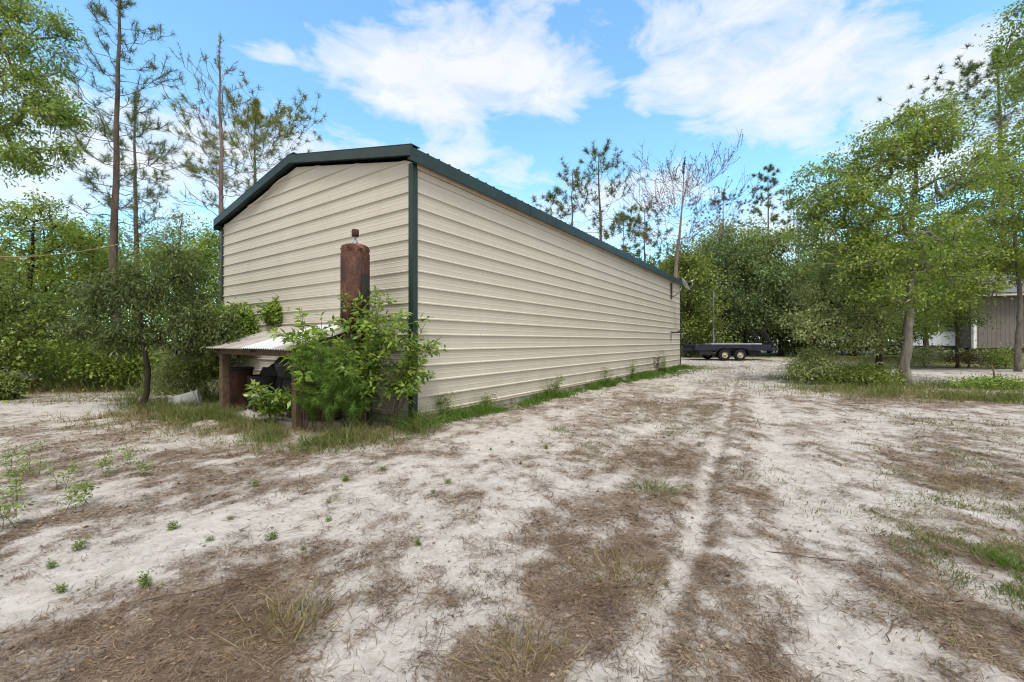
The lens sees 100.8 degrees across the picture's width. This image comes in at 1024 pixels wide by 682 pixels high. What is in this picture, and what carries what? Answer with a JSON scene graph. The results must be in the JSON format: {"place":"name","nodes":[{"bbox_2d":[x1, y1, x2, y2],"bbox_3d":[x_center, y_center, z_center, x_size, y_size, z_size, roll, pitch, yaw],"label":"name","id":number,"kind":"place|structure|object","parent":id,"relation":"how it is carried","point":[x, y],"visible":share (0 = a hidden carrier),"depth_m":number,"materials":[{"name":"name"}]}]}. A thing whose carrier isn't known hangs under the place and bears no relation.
{"place":"outdoors","nodes":[
{"label":"outdoors","id":0,"kind":"place"},
{"bbox_2d":[0,342,1023,681],"bbox_3d":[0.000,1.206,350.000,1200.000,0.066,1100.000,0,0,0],"label":"ground","id":1,"kind":"structure","parent":0,"point":[478,446],"depth_m":2.71,"materials":[{"name":"sand"}]},
{"bbox_2d":[0,438,27,476],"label":"tall weed","id":2,"kind":"object","parent":1,"relation":"on","point":[5,458],"visible":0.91,"depth_m":3.72,"materials":[{"name":"green plant"}]},
{"bbox_2d":[0,371,35,400],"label":"bush","id":3,"kind":"object","parent":1,"relation":"on","point":[10,389],"visible":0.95,"depth_m":8.72,"materials":[{"name":"green plant"}]},
{"bbox_2d":[0,486,35,531],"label":"tall weed","id":4,"kind":"object","parent":1,"relation":"on","point":[2,507],"visible":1,"depth_m":2.70,"materials":[{"name":"green plant"}]},
{"bbox_2d":[0,462,37,501],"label":"tall weed","id":5,"kind":"object","parent":1,"relation":"on","point":[11,481],"visible":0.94,"depth_m":3.11,"materials":[{"name":"green plant"}]},
{"bbox_2d":[2,367,39,381],"bbox_3d":[-12.533,0.714,10.450,2.197,0.534,0.240,0,0,13],"label":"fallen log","id":6,"kind":"object","parent":1,"relation":"on","point":[31,376],"visible":0.34,"depth_m":10.21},
{"bbox_2d":[9,438,47,476],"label":"tall weed","id":7,"kind":"object","parent":1,"relation":"on","point":[26,451],"visible":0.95,"depth_m":3.72,"materials":[{"name":"green plant"}]},
{"bbox_2d":[0,250,91,378],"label":"dark tree","id":8,"kind":"object","parent":1,"relation":"on","point":[10,310],"visible":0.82,"depth_m":9.67,"materials":[{"name":"green plant"}]},
{"bbox_2d":[6,333,93,379],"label":"bush","id":9,"kind":"object","parent":1,"relation":"on","point":[55,360],"visible":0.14,"depth_m":11.74,"materials":[{"name":"green plant"}]},
{"bbox_2d":[44,557,58,569],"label":"weed","id":10,"kind":"object","parent":1,"relation":"on","point":[52,564],"visible":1,"depth_m":2.22,"materials":[{"name":"green plant"}]},
{"bbox_2d":[0,0,103,187],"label":"oak tree","id":11,"kind":"object","parent":1,"relation":"on","point":[58,111],"visible":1,"depth_m":8.16,"materials":[{"name":"green plant"}]},
{"bbox_2d":[51,581,67,593],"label":"weed","id":12,"kind":"object","parent":1,"relation":"on","point":[63,587],"visible":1,"depth_m":2.01,"materials":[{"name":"green plant"}]},
{"bbox_2d":[37,460,82,489],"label":"tall weed","id":13,"kind":"object","parent":1,"relation":"on","point":[68,473],"visible":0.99,"depth_m":3.40,"materials":[{"name":"green plant"}]},
{"bbox_2d":[0,186,122,347],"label":"leafy tree","id":14,"kind":"object","parent":1,"relation":"on","point":[68,233],"visible":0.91,"depth_m":13.86,"materials":[{"name":"green plant"}]},
{"bbox_2d":[60,482,92,509],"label":"tall weed","id":15,"kind":"object","parent":1,"relation":"on","point":[75,494],"visible":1,"depth_m":3.00,"materials":[{"name":"green plant"}]},
{"bbox_2d":[70,534,91,551],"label":"weed","id":16,"kind":"object","parent":1,"relation":"on","point":[77,545],"visible":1,"depth_m":2.42,"materials":[{"name":"green plant"}]},
{"bbox_2d":[68,477,99,506],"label":"tall weed","id":17,"kind":"object","parent":1,"relation":"on","point":[87,486],"visible":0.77,"depth_m":3.11,"materials":[{"name":"green plant"}]},
{"bbox_2d":[19,212,164,329],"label":"leafy tree","id":18,"kind":"object","parent":1,"relation":"on","point":[86,268],"visible":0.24,"depth_m":15.29,"materials":[{"name":"green plant"}]},
{"bbox_2d":[45,333,164,390],"bbox_3d":[-9.931,0.424,10.433,2.578,1.713,2.056,0,0,0],"label":"bush","id":19,"kind":"object","parent":1,"relation":"on","point":[102,365],"visible":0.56,"depth_m":10.12,"materials":[{"name":"green plant"}]},
{"bbox_2d":[93,450,117,477],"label":"tall weed","id":20,"kind":"object","parent":1,"relation":"on","point":[104,461],"visible":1,"depth_m":3.69,"materials":[{"name":"green plant"}]},
{"bbox_2d":[0,265,214,402],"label":"undergrowth","id":21,"kind":"object","parent":1,"relation":"on","point":[76,351],"visible":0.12,"depth_m":9.83,"materials":[{"name":"green plant"}]},
{"bbox_2d":[0,185,218,363],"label":"treeline","id":22,"kind":"object","parent":1,"relation":"on","point":[124,250],"visible":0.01,"depth_m":19.11,"materials":[{"name":"plant"}]},
{"bbox_2d":[1,352,218,406],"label":"tall grass","id":23,"kind":"structure","parent":1,"relation":"on","point":[214,388],"depth_m":10.05,"materials":[{"name":"plant"}]},
{"bbox_2d":[35,0,196,379],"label":"pine tree","id":24,"kind":"object","parent":1,"relation":"on","point":[113,215],"visible":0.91,"depth_m":10.95,"materials":[{"name":"green plant"}]},
{"bbox_2d":[0,244,117,257],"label":"clothes line","id":25,"kind":"object","parent":24,"relation":"attached to","point":[56,254],"visible":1,"depth_m":9.38,"materials":[{"name":"fabric"}]},
{"bbox_2d":[55,89,185,320],"bbox_3d":[-15.964,-4.749,18.069,4.051,12.061,4.327,0,0,0],"label":"pine tree","id":26,"kind":"object","parent":1,"relation":"on","point":[136,185],"visible":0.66,"depth_m":17.88,"materials":[{"name":"green plant"}]},
{"bbox_2d":[116,441,136,464],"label":"tall weed","id":27,"kind":"object","parent":1,"relation":"on","point":[127,457],"visible":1,"depth_m":4.10,"materials":[{"name":"green plant"}]},
{"bbox_2d":[131,458,154,476],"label":"tall weed","id":28,"kind":"object","parent":1,"relation":"on","point":[145,467],"visible":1,"depth_m":3.71,"materials":[{"name":"green plant"}]},
{"bbox_2d":[135,568,153,588],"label":"weed","id":29,"kind":"object","parent":1,"relation":"on","point":[144,577],"visible":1,"depth_m":2.06,"materials":[{"name":"green plant"}]},
{"bbox_2d":[35,243,253,409],"bbox_3d":[-6.108,-0.199,7.325,3.432,2.987,1.461,0,0,0],"label":"curved tree","id":30,"kind":"object","parent":1,"relation":"on","point":[107,290],"visible":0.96,"depth_m":7.15,"materials":[{"name":"green plant"}]},
{"bbox_2d":[121,203,218,346],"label":"thin tree","id":31,"kind":"object","parent":1,"relation":"on","point":[171,230],"visible":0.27,"depth_m":18.68,"materials":[{"name":"green plant"}]},
{"bbox_2d":[123,218,220,342],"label":"round tree","id":32,"kind":"object","parent":1,"relation":"on","point":[205,245],"visible":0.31,"depth_m":11.88,"materials":[{"name":"green plant"}]},
{"bbox_2d":[134,341,218,398],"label":"bush","id":33,"kind":"object","parent":1,"relation":"on","point":[169,380],"visible":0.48,"depth_m":8.35,"materials":[{"name":"green plant"}]},
{"bbox_2d":[168,389,201,405],"bbox_3d":[-6.044,1.097,7.833,0.448,0.304,0.308,-14,6,-27],"label":"white bucket","id":34,"kind":"object","parent":1,"relation":"on","point":[192,395],"visible":0.67,"depth_m":7.77,"materials":[{"name":"plastic"}]},
{"bbox_2d":[159,333,244,395],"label":"bush","id":35,"kind":"object","parent":1,"relation":"on","point":[211,365],"visible":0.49,"depth_m":8.35,"materials":[{"name":"green plant"}]},
{"bbox_2d":[146,573,271,600],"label":"twig","id":36,"kind":"object","parent":1,"relation":"on","point":[200,589],"visible":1,"depth_m":2.01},
{"bbox_2d":[170,295,261,365],"bbox_3d":[-5.822,0.162,8.736,1.942,2.247,1.727,0,0,37],"label":"bush","id":37,"kind":"object","parent":1,"relation":"on","point":[252,327],"visible":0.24,"depth_m":8.54,"materials":[{"name":"green plant"}]},
{"bbox_2d":[146,33,293,300],"bbox_3d":[-9.223,-4.199,13.078,3.595,10.954,3.352,0,0,0],"label":"dead pine","id":38,"kind":"object","parent":1,"relation":"on","point":[220,165],"visible":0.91,"depth_m":13.18,"materials":[{"name":"green plant"}]},
{"bbox_2d":[8,389,452,460],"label":"grass","id":39,"kind":"structure","parent":1,"relation":"on","point":[165,410],"depth_m":5.66,"materials":[{"name":"plant"}]},
{"bbox_2d":[230,366,253,410],"bbox_3d":[-4.823,0.838,7.498,0.448,0.745,0.448,0,0,0],"label":"rusty drum","id":40,"kind":"object","parent":1,"relation":"on","point":[238,379],"visible":0.56,"depth_m":7.33,"materials":[{"name":"metal"}]},
{"bbox_2d":[161,67,329,209],"bbox_3d":[-10.867,-4.721,17.866,6.432,12.019,6.281,0,0,-44],"label":"pine tree","id":41,"kind":"object","parent":1,"relation":"on","point":[256,116],"visible":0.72,"depth_m":17.15,"materials":[{"name":"green plant"}]},
{"bbox_2d":[247,374,276,409],"bbox_3d":[-4.198,0.890,7.224,0.559,0.620,0.559,0,0,0],"label":"black bin","id":42,"kind":"object","parent":1,"relation":"on","point":[265,380],"visible":0.25,"depth_m":7.00,"materials":[{"name":"plastic"}]},
{"bbox_2d":[242,378,291,424],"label":"leafy shrub","id":43,"kind":"object","parent":1,"relation":"on","point":[266,402],"visible":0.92,"depth_m":5.79,"materials":[{"name":"green plant"}]},
{"bbox_2d":[251,295,288,328],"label":"bush","id":44,"kind":"object","parent":1,"relation":"on","point":[273,316],"visible":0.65,"depth_m":8.12,"materials":[{"name":"green plant"}]},
{"bbox_2d":[200,558,359,681],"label":"grass tuft","id":45,"kind":"object","parent":1,"relation":"on","point":[291,610],"visible":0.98,"depth_m":1.80,"materials":[{"name":"plant"}]},
{"bbox_2d":[205,323,370,430],"bbox_3d":[-3.651,0.506,6.811,2.730,1.588,1.240,0,0,35],"label":"lean to","id":46,"kind":"object","parent":1,"relation":"on","point":[258,343],"visible":0.54,"depth_m":6.67,"materials":[{"name":"metal"}]},
{"bbox_2d":[233,406,353,428],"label":"concrete slab","id":47,"kind":"structure","parent":1,"relation":"on","point":[288,420],"depth_m":6.06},
{"bbox_2d":[274,356,291,390],"bbox_3d":[-3.495,0.649,6.749,0.523,0.988,0.502,0,0,35],"label":"barbecue","id":48,"kind":"object","parent":47,"relation":"on","point":[280,368],"visible":0.35,"depth_m":6.55,"materials":[{"name":"black metal"}]},
{"bbox_2d":[260,357,341,395],"bbox_3d":[-3.549,0.667,7.020,2.600,0.960,0.420,0,0,35],"label":"covered heap","id":49,"kind":"object","parent":47,"relation":"on","point":[268,371],"visible":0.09,"depth_m":7.08,"materials":[{"name":"black plastic"}]},
{"bbox_2d":[285,390,358,421],"bbox_3d":[-2.841,0.935,6.374,0.860,0.400,0.630,0,0,26],"label":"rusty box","id":50,"kind":"object","parent":47,"relation":"on","point":[339,414],"visible":0.19,"depth_m":6.11,"materials":[{"name":"metal"}]},
{"bbox_2d":[267,307,343,431],"bbox_3d":[-2.780,0.385,5.692,0.926,1.658,1.176,0,0,0],"label":"leafy shrub","id":51,"kind":"object","parent":1,"relation":"on","point":[316,331],"visible":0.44,"depth_m":5.55,"materials":[{"name":"green plant"}]},
{"bbox_2d":[283,350,339,430],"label":"feathery weed","id":52,"kind":"object","parent":1,"relation":"on","point":[313,413],"visible":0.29,"depth_m":5.58,"materials":[{"name":"green plant"}]},
{"bbox_2d":[287,342,354,431],"bbox_3d":[-2.431,0.615,5.586,0.821,1.207,0.837,0,0,22],"label":"shrub","id":53,"kind":"object","parent":1,"relation":"on","point":[322,412],"visible":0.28,"depth_m":5.52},
{"bbox_2d":[292,337,363,430],"bbox_3d":[-2.339,0.532,5.482,0.966,1.376,0.842,0,0,-37],"label":"feathery weed","id":54,"kind":"object","parent":1,"relation":"on","point":[329,395],"visible":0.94,"depth_m":5.40,"materials":[{"name":"green plant"}]},
{"bbox_2d":[322,358,384,426],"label":"feathery weed","id":55,"kind":"object","parent":1,"relation":"on","point":[352,407],"visible":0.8,"depth_m":5.47,"materials":[{"name":"green plant"}]},
{"bbox_2d":[340,229,371,427],"bbox_3d":[-2.231,-0.148,6.034,0.406,2.896,0.456,0,0,-27],"label":"rusted tank","id":56,"kind":"object","parent":1,"relation":"on","point":[354,265],"visible":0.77,"depth_m":5.89,"materials":[{"name":"metal"}]},
{"bbox_2d":[309,285,433,428],"bbox_3d":[-2.002,0.220,5.766,1.786,2.001,1.400,0,0,0],"label":"leafy shrub","id":57,"kind":"object","parent":1,"relation":"on","point":[372,340],"visible":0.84,"depth_m":5.65,"materials":[{"name":"green plant"}]},
{"bbox_2d":[374,318,446,429],"bbox_3d":[-1.389,0.445,5.777,0.970,1.557,0.871,0,0,0],"label":"leafy shrub","id":58,"kind":"object","parent":1,"relation":"on","point":[403,385],"visible":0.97,"depth_m":5.75,"materials":[{"name":"green plant"}]},
{"bbox_2d":[375,398,458,430],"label":"grass tuft","id":59,"kind":"object","parent":1,"relation":"on","point":[409,419],"visible":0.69,"depth_m":5.74,"materials":[{"name":"plant"}]},
{"bbox_2d":[434,391,455,416],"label":"weed","id":60,"kind":"object","parent":1,"relation":"on","point":[440,402],"depth_m":6.45,"materials":[{"name":"green plant"}]},
{"bbox_2d":[213,143,683,421],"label":"metal building","id":61,"kind":"structure","parent":1,"relation":"on","point":[518,300],"depth_m":7.76,"materials":[{"name":"painted metal siding"},{"name":"green painted metal trim"}]},
{"bbox_2d":[671,278,692,298],"bbox_3d":[7.109,-2.206,17.664,0.824,0.871,0.595,0,0,35],"label":"satellite dish","id":62,"kind":"object","parent":61,"relation":"attached to","point":[685,284],"visible":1,"depth_m":17.52,"materials":[{"name":"metal"}]},
{"bbox_2d":[480,389,500,407],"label":"weed","id":63,"kind":"object","parent":1,"relation":"on","point":[487,399],"depth_m":7.22,"materials":[{"name":"green plant"}]},
{"bbox_2d":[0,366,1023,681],"bbox_3d":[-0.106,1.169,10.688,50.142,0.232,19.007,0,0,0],"label":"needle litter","id":64,"kind":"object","parent":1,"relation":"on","point":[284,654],"visible":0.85,"depth_m":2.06,"materials":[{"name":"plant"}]},
{"bbox_2d":[1,374,1023,681],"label":"dry grass","id":65,"kind":"structure","parent":1,"relation":"on","point":[129,414],"depth_m":5.43,"materials":[{"name":"plant"}]},
{"bbox_2d":[442,609,592,681],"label":"grass tuft","id":66,"kind":"object","parent":1,"relation":"on","point":[530,648],"visible":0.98,"depth_m":1.60,"materials":[{"name":"plant"}]},
{"bbox_2d":[530,184,573,218],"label":"pine tree","id":67,"kind":"object","parent":1,"relation":"on","point":[555,189],"visible":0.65,"depth_m":23.98,"materials":[{"name":"green plant"}]},
{"bbox_2d":[380,364,728,433],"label":"wall grass","id":68,"kind":"structure","parent":1,"relation":"on","point":[484,410],"depth_m":8.89,"materials":[{"name":"plant"}]},
{"bbox_2d":[547,374,565,391],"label":"wall weed","id":69,"kind":"object","parent":1,"relation":"on","point":[556,386],"depth_m":9.16,"materials":[{"name":"green plant"}]},
{"bbox_2d":[544,424,576,433],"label":"grass tuft","id":70,"kind":"object","parent":1,"relation":"on","point":[556,428],"visible":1,"depth_m":5.65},
{"bbox_2d":[546,166,604,225],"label":"pine tree","id":71,"kind":"object","parent":1,"relation":"on","point":[576,173],"visible":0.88,"depth_m":24.89,"materials":[{"name":"green plant"}]},
{"bbox_2d":[560,138,649,239],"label":"pine tree","id":72,"kind":"object","parent":1,"relation":"on","point":[594,151],"visible":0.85,"depth_m":24.54,"materials":[{"name":"green plant"}]},
{"bbox_2d":[591,210,660,255],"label":"pine tree","id":73,"kind":"object","parent":1,"relation":"on","point":[624,247],"visible":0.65,"depth_m":25.67,"materials":[{"name":"green plant"}]},
{"bbox_2d":[571,536,689,625],"bbox_3d":[0.584,1.147,2.124,0.633,0.097,0.693,0,0,29],"label":"grass tuft","id":74,"kind":"object","parent":1,"relation":"on","point":[639,562],"visible":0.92,"depth_m":2.17,"materials":[{"name":"plant"}]},
{"bbox_2d":[625,199,673,266],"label":"pine tree","id":75,"kind":"object","parent":1,"relation":"on","point":[646,224],"visible":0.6,"depth_m":26.86,"materials":[{"name":"green plant"}]},
{"bbox_2d":[611,476,692,503],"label":"grass tuft","id":76,"kind":"object","parent":1,"relation":"on","point":[651,486],"visible":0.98,"depth_m":3.38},
{"bbox_2d":[605,129,776,277],"bbox_3d":[9.087,-5.079,24.370,7.876,12.744,7.927,0,0,-18],"label":"dead pine","id":77,"kind":"object","parent":1,"relation":"on","point":[679,243],"visible":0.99,"depth_m":23.52,"materials":[{"name":"brown plant"}]},
{"bbox_2d":[656,234,743,357],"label":"evergreen tree","id":78,"kind":"object","parent":1,"relation":"on","point":[689,321],"visible":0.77,"depth_m":30.25,"materials":[{"name":"green plant"}]},
{"bbox_2d":[685,185,764,277],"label":"pine tree","id":79,"kind":"object","parent":1,"relation":"on","point":[728,199],"visible":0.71,"depth_m":40.53,"materials":[{"name":"green plant"}]},
{"bbox_2d":[681,329,778,360],"bbox_3d":[12.968,0.216,27.022,6.795,1.978,2.700,0,0,2],"label":"flatbed trailer","id":80,"kind":"object","parent":1,"relation":"on","point":[722,351],"visible":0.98,"depth_m":25.98,"materials":[{"name":"blue paint"}]},
{"bbox_2d":[671,219,798,355],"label":"evergreen tree","id":81,"kind":"object","parent":1,"relation":"on","point":[743,300],"visible":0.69,"depth_m":31.99,"materials":[{"name":"green plant"}]},
{"bbox_2d":[689,208,812,342],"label":"leafy tree","id":82,"kind":"object","parent":1,"relation":"on","point":[753,231],"visible":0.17,"depth_m":36.12,"materials":[{"name":"green plant"}]},
{"bbox_2d":[730,164,792,352],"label":"pine tree","id":83,"kind":"object","parent":1,"relation":"on","point":[768,205],"visible":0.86,"depth_m":41.84,"materials":[{"name":"green plant"}]},
{"bbox_2d":[721,220,864,355],"bbox_3d":[21.602,-3.955,33.492,9.360,10.971,9.338,0,0,-26],"label":"evergreen tree","id":84,"kind":"object","parent":1,"relation":"on","point":[742,267],"visible":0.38,"depth_m":33.44,"materials":[{"name":"green plant"}]},
{"bbox_2d":[774,194,814,353],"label":"pine tree","id":85,"kind":"object","parent":1,"relation":"on","point":[793,222],"visible":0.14,"depth_m":39.96,"materials":[{"name":"green plant"}]},
{"bbox_2d":[766,551,845,560],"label":"twig","id":86,"kind":"object","parent":1,"relation":"on","point":[803,556],"visible":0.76,"depth_m":2.35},
{"bbox_2d":[772,341,849,383],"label":"bush","id":87,"kind":"object","parent":1,"relation":"on","point":[806,367],"visible":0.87,"depth_m":11.74,"materials":[{"name":"green plant"}]},
{"bbox_2d":[753,234,872,354],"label":"evergreen tree","id":88,"kind":"object","parent":1,"relation":"on","point":[796,266],"visible":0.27,"depth_m":30.93,"materials":[{"name":"green plant"}]},
{"bbox_2d":[627,213,1023,355],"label":"treeline","id":89,"kind":"object","parent":1,"relation":"on","point":[651,262],"visible":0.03,"depth_m":37.30,"materials":[{"name":"green plant"}]},
{"bbox_2d":[771,247,936,368],"bbox_3d":[9.414,-0.715,12.167,3.979,3.990,2.820,0,0,0],"label":"oak tree","id":90,"kind":"object","parent":1,"relation":"on","point":[876,335],"visible":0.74,"depth_m":11.73,"materials":[{"name":"green plant"}]},
{"bbox_2d":[790,226,926,355],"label":"leafy tree","id":91,"kind":"object","parent":1,"relation":"on","point":[854,353],"visible":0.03,"depth_m":33.67,"materials":[{"name":"green plant"}]},
{"bbox_2d":[808,355,915,386],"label":"bush","id":92,"kind":"object","parent":1,"relation":"on","point":[863,372],"visible":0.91,"depth_m":11.28,"materials":[{"name":"green plant"}]},
{"bbox_2d":[775,87,1023,385],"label":"oak tree","id":93,"kind":"object","parent":1,"relation":"on","point":[917,140],"visible":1,"depth_m":11.02,"materials":[{"name":"green plant"}]},
{"bbox_2d":[894,342,958,367],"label":"bush","id":94,"kind":"object","parent":1,"relation":"on","point":[925,353],"visible":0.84,"depth_m":19.32,"materials":[{"name":"green plant"}]},
{"bbox_2d":[878,210,1010,363],"bbox_3d":[21.993,-2.809,22.140,6.400,8.175,5.204,0,0,0],"label":"round tree","id":95,"kind":"object","parent":1,"relation":"on","point":[923,332],"visible":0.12,"depth_m":21.70,"materials":[{"name":"green plant"}]},
{"bbox_2d":[876,36,1023,271],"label":"pine tree","id":96,"kind":"object","parent":1,"relation":"on","point":[969,70],"visible":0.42,"depth_m":31.99,"materials":[{"name":"green plant"}]},
{"bbox_2d":[883,272,1023,362],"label":"grey house","id":97,"kind":"structure","parent":1,"relation":"on","point":[1006,309],"depth_m":23.82,"materials":[{"name":"metal"}]},
{"bbox_2d":[914,259,1010,367],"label":"young tree","id":98,"kind":"object","parent":1,"relation":"on","point":[950,319],"visible":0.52,"depth_m":18.79,"materials":[{"name":"green plant"}]},
{"bbox_2d":[935,346,996,367],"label":"bush","id":99,"kind":"object","parent":1,"relation":"on","point":[964,358],"visible":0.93,"depth_m":18.91,"materials":[{"name":"green plant"}]},
{"bbox_2d":[914,108,1023,371],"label":"leafy tree","id":100,"kind":"object","parent":1,"relation":"on","point":[1015,226],"visible":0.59,"depth_m":16.35,"materials":[{"name":"green plant"}]},
{"bbox_2d":[938,214,1022,270],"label":"leafy tree","id":101,"kind":"object","parent":1,"relation":"on","point":[1007,237],"depth_m":36.99,"materials":[{"name":"green plant"}]},
{"bbox_2d":[942,365,1023,390],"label":"bush","id":102,"kind":"object","parent":1,"relation":"on","point":[992,382],"visible":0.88,"depth_m":10.46,"materials":[{"name":"green plant"}]},
{"bbox_2d":[951,540,1023,573],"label":"grass tuft","id":103,"kind":"object","parent":1,"relation":"on","point":[1001,560],"visible":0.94,"depth_m":2.24,"materials":[{"name":"plant"}]},
{"bbox_2d":[951,342,1023,363],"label":"bush","id":104,"kind":"object","parent":1,"relation":"on","point":[995,351],"visible":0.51,"depth_m":21.94,"materials":[{"name":"green plant"}]},
{"bbox_2d":[962,0,1023,144],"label":"leafy tree","id":105,"kind":"object","parent":1,"relation":"on","point":[1018,89],"visible":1,"depth_m":13.71,"materials":[{"name":"green plant"}]},
{"bbox_2d":[977,351,1023,368],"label":"bush","id":106,"kind":"object","parent":1,"relation":"on","point":[1002,363],"visible":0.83,"depth_m":18.30,"materials":[{"name":"green plant"}]},
{"bbox_2d":[0,0,1023,341],"label":"sky","id":107,"kind":"structure","parent":0,"point":[499,92],"materials":[{"name":"blue"}]},
{"bbox_2d":[566,353,1023,671],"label":"grass","id":108,"kind":"structure","parent":0,"point":[1015,395],"depth_m":4.53,"materials":[{"name":"plant"}]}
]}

